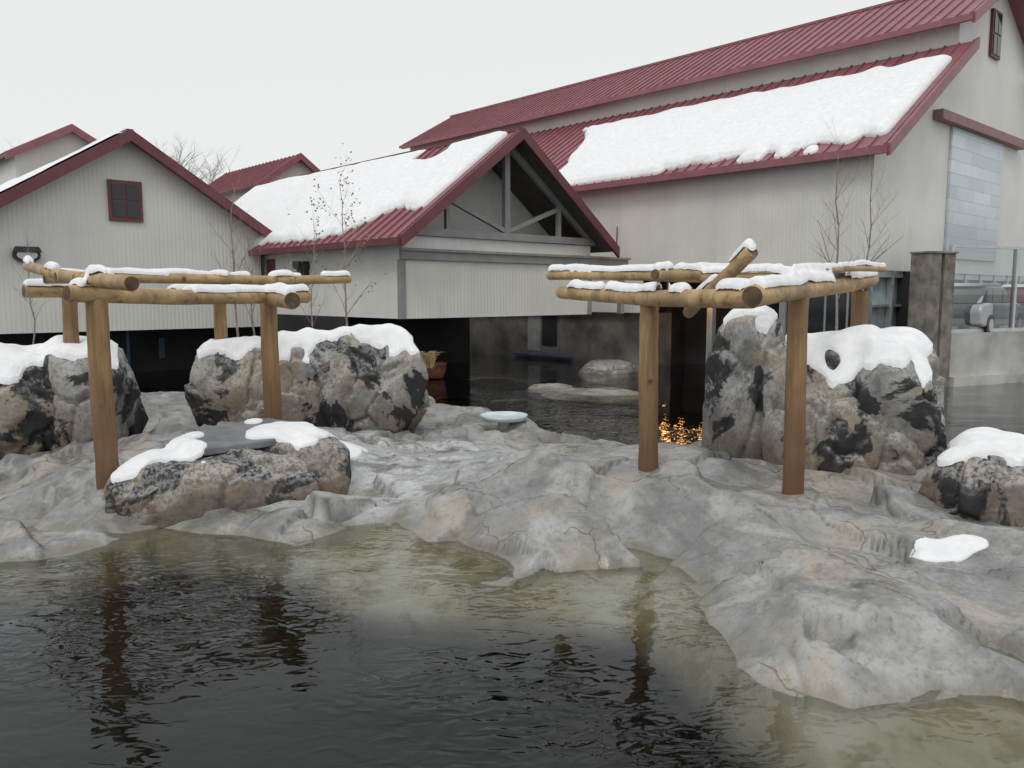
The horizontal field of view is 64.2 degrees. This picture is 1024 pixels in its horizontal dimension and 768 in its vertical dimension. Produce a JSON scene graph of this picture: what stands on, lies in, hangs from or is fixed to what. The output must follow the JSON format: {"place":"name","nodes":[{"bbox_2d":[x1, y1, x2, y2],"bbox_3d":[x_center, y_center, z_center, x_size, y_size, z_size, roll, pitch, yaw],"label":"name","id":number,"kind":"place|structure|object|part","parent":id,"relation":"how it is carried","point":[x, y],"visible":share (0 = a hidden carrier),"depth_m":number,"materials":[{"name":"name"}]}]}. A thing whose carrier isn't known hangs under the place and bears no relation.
{"place":"outdoors","nodes":[
{"label":"outdoors","id":0,"kind":"place"},
{"bbox_2d":[208,153,320,202],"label":"background barn","id":1,"kind":"structure","parent":0,"point":[284,168],"depth_m":43.61,"materials":[{"name":"red metal"}]},
{"bbox_2d":[0,0,892,183],"label":"sky","id":2,"kind":"structure","parent":0,"point":[270,80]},
{"bbox_2d":[0,395,1023,767],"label":"rock platform","id":3,"kind":"object","parent":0,"point":[440,585],"visible":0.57,"depth_m":8.01,"materials":[{"name":"grey stone"}]},
{"bbox_2d":[0,335,148,459],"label":"snowy boulder","id":4,"kind":"object","parent":3,"relation":"on","point":[44,397],"visible":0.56,"depth_m":12.49,"materials":[{"name":"grey stone"}]},
{"bbox_2d":[22,255,351,489],"bbox_3d":[-4.995,-0.311,12.570,4.727,3.290,5.816,3,7,26],"label":"log pergola","id":5,"kind":"object","parent":3,"relation":"on","point":[96,289],"visible":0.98,"depth_m":11.28,"materials":[{"name":"brown wood"}]},
{"bbox_2d":[102,418,351,528],"bbox_3d":[-3.603,1.393,10.605,3.218,1.602,1.977,-3,7,-28],"label":"slab topped rock","id":6,"kind":"object","parent":3,"relation":"on","point":[177,480],"visible":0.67,"depth_m":9.88,"materials":[{"name":"grey stone"}]},
{"bbox_2d":[163,418,313,455],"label":"slate slab","id":7,"kind":"structure","parent":6,"relation":"on","point":[222,438],"depth_m":10.63,"materials":[{"name":"grey stone"}]},
{"bbox_2d":[184,323,429,432],"bbox_3d":[-3.762,0.140,15.440,4.477,2.585,2.371,0,6,0],"label":"snowy boulder","id":8,"kind":"object","parent":3,"relation":"on","point":[358,377],"visible":0.77,"depth_m":14.57,"materials":[{"name":"grey stone"}]},
{"bbox_2d":[339,440,367,458],"bbox_3d":[-2.528,0.982,12.204,0.665,0.300,1.007,0,6,0],"label":"snow patch","id":9,"kind":"object","parent":3,"relation":"on","point":[355,450],"visible":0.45,"depth_m":12.19,"materials":[{"name":"white snow"}]},
{"bbox_2d":[480,411,527,430],"bbox_3d":[-0.160,0.775,16.082,0.940,0.350,0.940,0,6,0],"label":"round feeding tray","id":10,"kind":"object","parent":3,"relation":"on","point":[503,419],"visible":0.94,"depth_m":15.98,"materials":[{"name":"white plastic"}]},
{"bbox_2d":[546,238,886,494],"bbox_3d":[3.610,-0.082,10.494,5.436,3.288,4.741,-1,6,-11],"label":"log pergola","id":11,"kind":"object","parent":3,"relation":"on","point":[737,282],"visible":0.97,"depth_m":9.46,"materials":[{"name":"brown wood"}]},
{"bbox_2d":[701,305,946,475],"bbox_3d":[4.365,0.381,11.683,3.363,3.005,2.424,2,7,21],"label":"snowy boulder","id":12,"kind":"object","parent":3,"relation":"on","point":[874,397],"visible":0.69,"depth_m":10.99,"materials":[{"name":"grey stone"}]},
{"bbox_2d":[909,534,988,561],"bbox_3d":[4.250,1.623,7.949,0.761,0.246,0.409,0,6,0],"label":"snow patch","id":13,"kind":"object","parent":3,"relation":"on","point":[958,548],"visible":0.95,"depth_m":7.92,"materials":[{"name":"white snow"}]},
{"bbox_2d":[918,427,1023,526],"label":"boulder","id":14,"kind":"object","parent":3,"relation":"on","point":[976,474],"visible":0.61,"depth_m":9.13,"materials":[{"name":"grey stone"}]},
{"bbox_2d":[42,352,1023,572],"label":"pool water","id":15,"kind":"structure","parent":0,"point":[177,377],"depth_m":25.02,"materials":[{"name":"liquid"}]},
{"bbox_2d":[125,331,164,366],"bbox_3d":[-12.371,-0.583,27.606,0.165,2.500,1.522,3,7,26],"label":"blue lift frame","id":16,"kind":"object","parent":15,"relation":"in","point":[161,347],"visible":0.68,"depth_m":27.99,"materials":[{"name":"paint"}]},
{"bbox_2d":[140,391,189,406],"bbox_3d":[-8.875,0.524,20.766,2.608,0.641,1.463,0,6,0],"label":"frosty pool ledge","id":17,"kind":"object","parent":15,"relation":"in","point":[174,398],"visible":0.22,"depth_m":20.29,"materials":[{"name":"grey stone"}]},
{"bbox_2d":[427,362,446,378],"bbox_3d":[-2.450,-0.438,26.110,0.740,0.500,0.740,0,6,0],"label":"terracotta pot","id":18,"kind":"object","parent":15,"relation":"on","point":[438,370],"visible":0.68,"depth_m":25.85,"materials":[{"name":"brown ceramic"}]},
{"bbox_2d":[420,350,440,368],"bbox_3d":[-1.629,-0.458,15.020,0.656,0.317,0.786,-3,7,-24],"label":"dry grass tuft","id":19,"kind":"object","parent":18,"relation":"in","point":[429,359],"visible":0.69,"depth_m":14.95,"materials":[{"name":"plant"}]},
{"bbox_2d":[527,360,638,406],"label":"rocks","id":20,"kind":"object","parent":15,"relation":"in","point":[604,367],"visible":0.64,"depth_m":22.84,"materials":[{"name":"grey stone"}]},
{"bbox_2d":[470,393,702,444],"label":"pool floor","id":21,"kind":"structure","parent":0,"point":[694,420],"depth_m":29.37,"materials":[{"name":"grey stone"}]},
{"bbox_2d":[0,327,236,392],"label":"recess wall","id":22,"kind":"structure","parent":21,"relation":"on","point":[182,346],"depth_m":28.64,"materials":[{"name":"black"}]},
{"bbox_2d":[238,314,469,406],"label":"recess wall","id":23,"kind":"structure","parent":21,"relation":"on","point":[448,339],"depth_m":31.80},
{"bbox_2d":[907,245,1023,442],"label":"wall","id":24,"kind":"structure","parent":21,"relation":"on","point":[971,357],"depth_m":24.10,"materials":[{"name":"concrete"}]},
{"bbox_2d":[399,0,1023,415],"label":"red roofed barn","id":25,"kind":"structure","parent":0,"point":[719,154],"depth_m":28.84,"materials":[{"name":"metal"}]},
{"bbox_2d":[528,316,539,350],"bbox_3d":[0.935,-2.231,34.789,0.020,1.600,0.750,-6,8,-42],"label":"door panel","id":26,"kind":"structure","parent":25,"relation":"in","point":[533,321],"depth_m":34.78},
{"bbox_2d":[542,315,556,345],"bbox_3d":[1.571,-2.253,34.076,0.030,1.300,0.850,-6,8,-42],"label":"service window","id":27,"kind":"structure","parent":25,"relation":"in","point":[549,322],"depth_m":34.06,"materials":[{"name":"black glass"}]},
{"bbox_2d":[786,288,865,332],"bbox_3d":[9.565,-2.408,24.952,0.010,1.790,2.500,-6,8,-42],"label":"lower window glass","id":28,"kind":"structure","parent":25,"relation":"in","point":[816,304],"depth_m":24.89,"materials":[{"name":"grey glass"}]},
{"bbox_2d":[989,8,1002,60],"bbox_3d":[17.091,-12.339,28.839,0.900,1.600,0.090,-6,8,-42],"label":"gable window frame","id":29,"kind":"structure","parent":25,"relation":"in","point":[997,58],"depth_m":28.57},
{"bbox_2d":[993,11,1001,56],"bbox_3d":[17.130,-12.334,28.797,0.680,1.400,0.024,-6,8,-42],"label":"gable window glass","id":30,"kind":"structure","parent":25,"relation":"in","point":[998,17],"depth_m":28.77,"materials":[{"name":"grey glass"}]},
{"label":"ground","id":31,"kind":"structure","parent":0,"visible":0},
{"bbox_2d":[0,124,96,184],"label":"background barn","id":32,"kind":"structure","parent":31,"relation":"on","point":[30,156],"depth_m":37.38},
{"bbox_2d":[13,132,230,183],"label":"distant trees","id":33,"kind":"object","parent":31,"relation":"on","point":[203,173],"visible":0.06,"depth_m":77.31,"materials":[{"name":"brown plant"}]},
{"bbox_2d":[952,283,1023,331],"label":"parked car","id":34,"kind":"object","parent":31,"relation":"on","point":[985,307],"visible":0.62,"depth_m":24.77,"materials":[{"name":"paint"}]},
{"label":"side windows","id":35,"kind":"part","parent":34,"relation":"part of","materials":[{"name":"grey glass"}]},
{"bbox_2d":[995,284,1023,327],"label":"parked car","id":36,"kind":"object","parent":31,"relation":"on","point":[1020,294],"visible":0.22,"depth_m":27.89,"materials":[{"name":"paint"}]},
{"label":"low boulder","id":37,"kind":"object","parent":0,"visible":0},
{"bbox_2d":[1,220,49,344],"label":"bare sapling","id":38,"kind":"object","parent":37,"relation":"on","point":[32,310],"visible":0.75,"depth_m":19.64,"materials":[{"name":"brown plant"}]},
{"bbox_2d":[199,148,272,336],"bbox_3d":[-6.857,-3.291,20.179,1.539,5.523,1.354,4,7,33],"label":"bare sapling","id":39,"kind":"object","parent":37,"relation":"on","point":[233,270],"visible":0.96,"depth_m":20.41,"materials":[{"name":"brown plant"}]},
{"bbox_2d":[238,222,265,335],"bbox_3d":[-6.351,-2.402,20.131,0.931,3.767,1.078,-4,8,-35],"label":"bare sapling","id":40,"kind":"object","parent":37,"relation":"on","point":[251,316],"visible":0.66,"depth_m":20.17,"materials":[{"name":"brown plant"}]},
{"bbox_3d":[-5.940,-3.626,31.704,7.800,1.630,17.000,-6,8,-42],"label":"ceiling","id":41,"kind":"object","parent":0,"visible":0},
{"bbox_2d":[261,169,589,318],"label":"siding walls","id":42,"kind":"structure","parent":41,"relation":"on","point":[445,289],"depth_m":25.24,"materials":[{"name":"beige metal"}]},
{"bbox_2d":[266,259,274,275],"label":"red wall panel","id":43,"kind":"structure","parent":42,"relation":"attached to","point":[270,265],"depth_m":28.54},
{"bbox_2d":[292,261,309,274],"bbox_3d":[-6.865,-3.638,26.569,0.400,0.700,0.400,-6,8,-42],"label":"wall lamp housing","id":44,"kind":"object","parent":42,"relation":"attached to","point":[299,266],"depth_m":26.44,"materials":[{"name":"black metal"}]},
{"bbox_2d":[251,129,518,249],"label":"roof","id":45,"kind":"structure","parent":42,"relation":"attached to","point":[395,222],"depth_m":23.54,"materials":[{"name":"red metal"}]},
{"bbox_2d":[234,131,506,245],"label":"roof snow","id":46,"kind":"structure","parent":45,"relation":"on","point":[407,181],"depth_m":26.71,"materials":[{"name":"white snow"}]},
{"bbox_2d":[248,127,619,257],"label":"rake trim and gutter","id":47,"kind":"structure","parent":45,"relation":"attached to","point":[433,212],"depth_m":24.28,"materials":[{"name":"red metal"}]},
{"bbox_2d":[397,148,630,318],"bbox_3d":[0.473,-4.839,25.825,9.908,5.351,0.320,-6,8,-42],"label":"gable truss","id":48,"kind":"object","parent":42,"relation":"attached to","point":[505,229],"visible":0.69,"depth_m":25.10,"materials":[{"name":"grey paint"}]},
{"bbox_2d":[491,140,611,252],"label":"soffit","id":49,"kind":"structure","parent":42,"relation":"attached to","point":[530,195],"depth_m":26.91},
{"label":"ceiling","id":50,"kind":"object","parent":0,"visible":0},
{"bbox_2d":[0,142,260,333],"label":"siding walls","id":51,"kind":"structure","parent":50,"relation":"on","point":[71,224],"depth_m":25.53,"materials":[{"name":"beige metal"}]},
{"bbox_2d":[12,246,42,261],"bbox_3d":[-14.087,-3.754,23.708,0.760,0.460,0.250,-6,8,-42],"label":"wall lamp housing","id":52,"kind":"object","parent":51,"relation":"attached to","point":[37,250],"depth_m":23.57,"materials":[{"name":"black metal"}]},
{"bbox_2d":[17,252,37,258],"bbox_3d":[-14.062,-3.741,23.681,0.540,0.280,0.024,-6,8,-42],"label":"wall lamp lens","id":53,"kind":"object","parent":52,"relation":"attached to","point":[34,255],"depth_m":23.64,"materials":[{"name":"glass"}]},
{"bbox_2d":[0,131,125,194],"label":"roof","id":54,"kind":"structure","parent":51,"relation":"on","point":[44,171],"depth_m":24.88,"materials":[{"name":"red metal"}]},
{"bbox_2d":[0,132,122,191],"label":"roof snow","id":55,"kind":"structure","parent":54,"relation":"on","point":[9,183],"depth_m":24.32,"materials":[{"name":"white snow"}]},
{"bbox_2d":[107,179,143,222],"bbox_3d":[-12.059,-5.704,25.466,1.000,1.250,0.080,-6,8,-42],"label":"window frame","id":56,"kind":"object","parent":51,"relation":"attached to","point":[110,207],"visible":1,"depth_m":25.41,"materials":[{"name":"red wood"}]},
{"bbox_2d":[111,183,139,217],"bbox_3d":[-12.031,-5.704,25.420,0.780,1.000,0.025,-6,8,-42],"label":"window glass","id":57,"kind":"object","parent":56,"relation":"in","point":[119,206],"visible":1,"depth_m":25.40,"materials":[{"name":"grey glass"}]},
{"bbox_2d":[130,141,260,234],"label":"roof","id":58,"kind":"structure","parent":51,"relation":"on","point":[193,186],"depth_m":26.79,"materials":[{"name":"red metal"}]},
{"bbox_2d":[0,129,271,236],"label":"rake trim","id":59,"kind":"structure","parent":58,"relation":"attached to","point":[69,166],"depth_m":24.83,"materials":[{"name":"red metal"}]},
{"bbox_3d":[-3.712,0.281,18.167,2.510,1.542,1.465,0,6,0],"label":"low boulder","id":60,"kind":"object","parent":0,"visible":0},
{"bbox_2d":[281,197,330,327],"bbox_3d":[-4.364,-2.034,17.287,1.241,4.049,1.468,0,6,0],"label":"bare sapling","id":61,"kind":"object","parent":60,"relation":"on","point":[317,234],"visible":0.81,"depth_m":17.48,"materials":[{"name":"brown plant"}]},
{"bbox_2d":[309,143,385,325],"bbox_3d":[-3.518,-2.572,17.579,1.509,5.065,1.517,-3,7,-22],"label":"bare sapling","id":62,"kind":"object","parent":60,"relation":"on","point":[344,287],"visible":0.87,"depth_m":17.48,"materials":[{"name":"brown plant"}]},
{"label":"low boulder","id":63,"kind":"object","parent":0,"visible":0},
{"bbox_2d":[809,108,865,330],"bbox_3d":[6.472,-2.854,16.405,1.143,5.483,1.556,2,7,18],"label":"bare sapling","id":64,"kind":"object","parent":63,"relation":"on","point":[836,297],"visible":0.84,"depth_m":16.52,"materials":[{"name":"brown plant"}]},
{"bbox_2d":[857,133,904,290],"bbox_3d":[8.833,-3.510,19.942,1.521,6.004,1.806,0,6,0],"label":"bare sapling","id":65,"kind":"object","parent":63,"relation":"on","point":[869,239],"visible":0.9,"depth_m":19.64,"materials":[{"name":"brown plant"}]}
]}

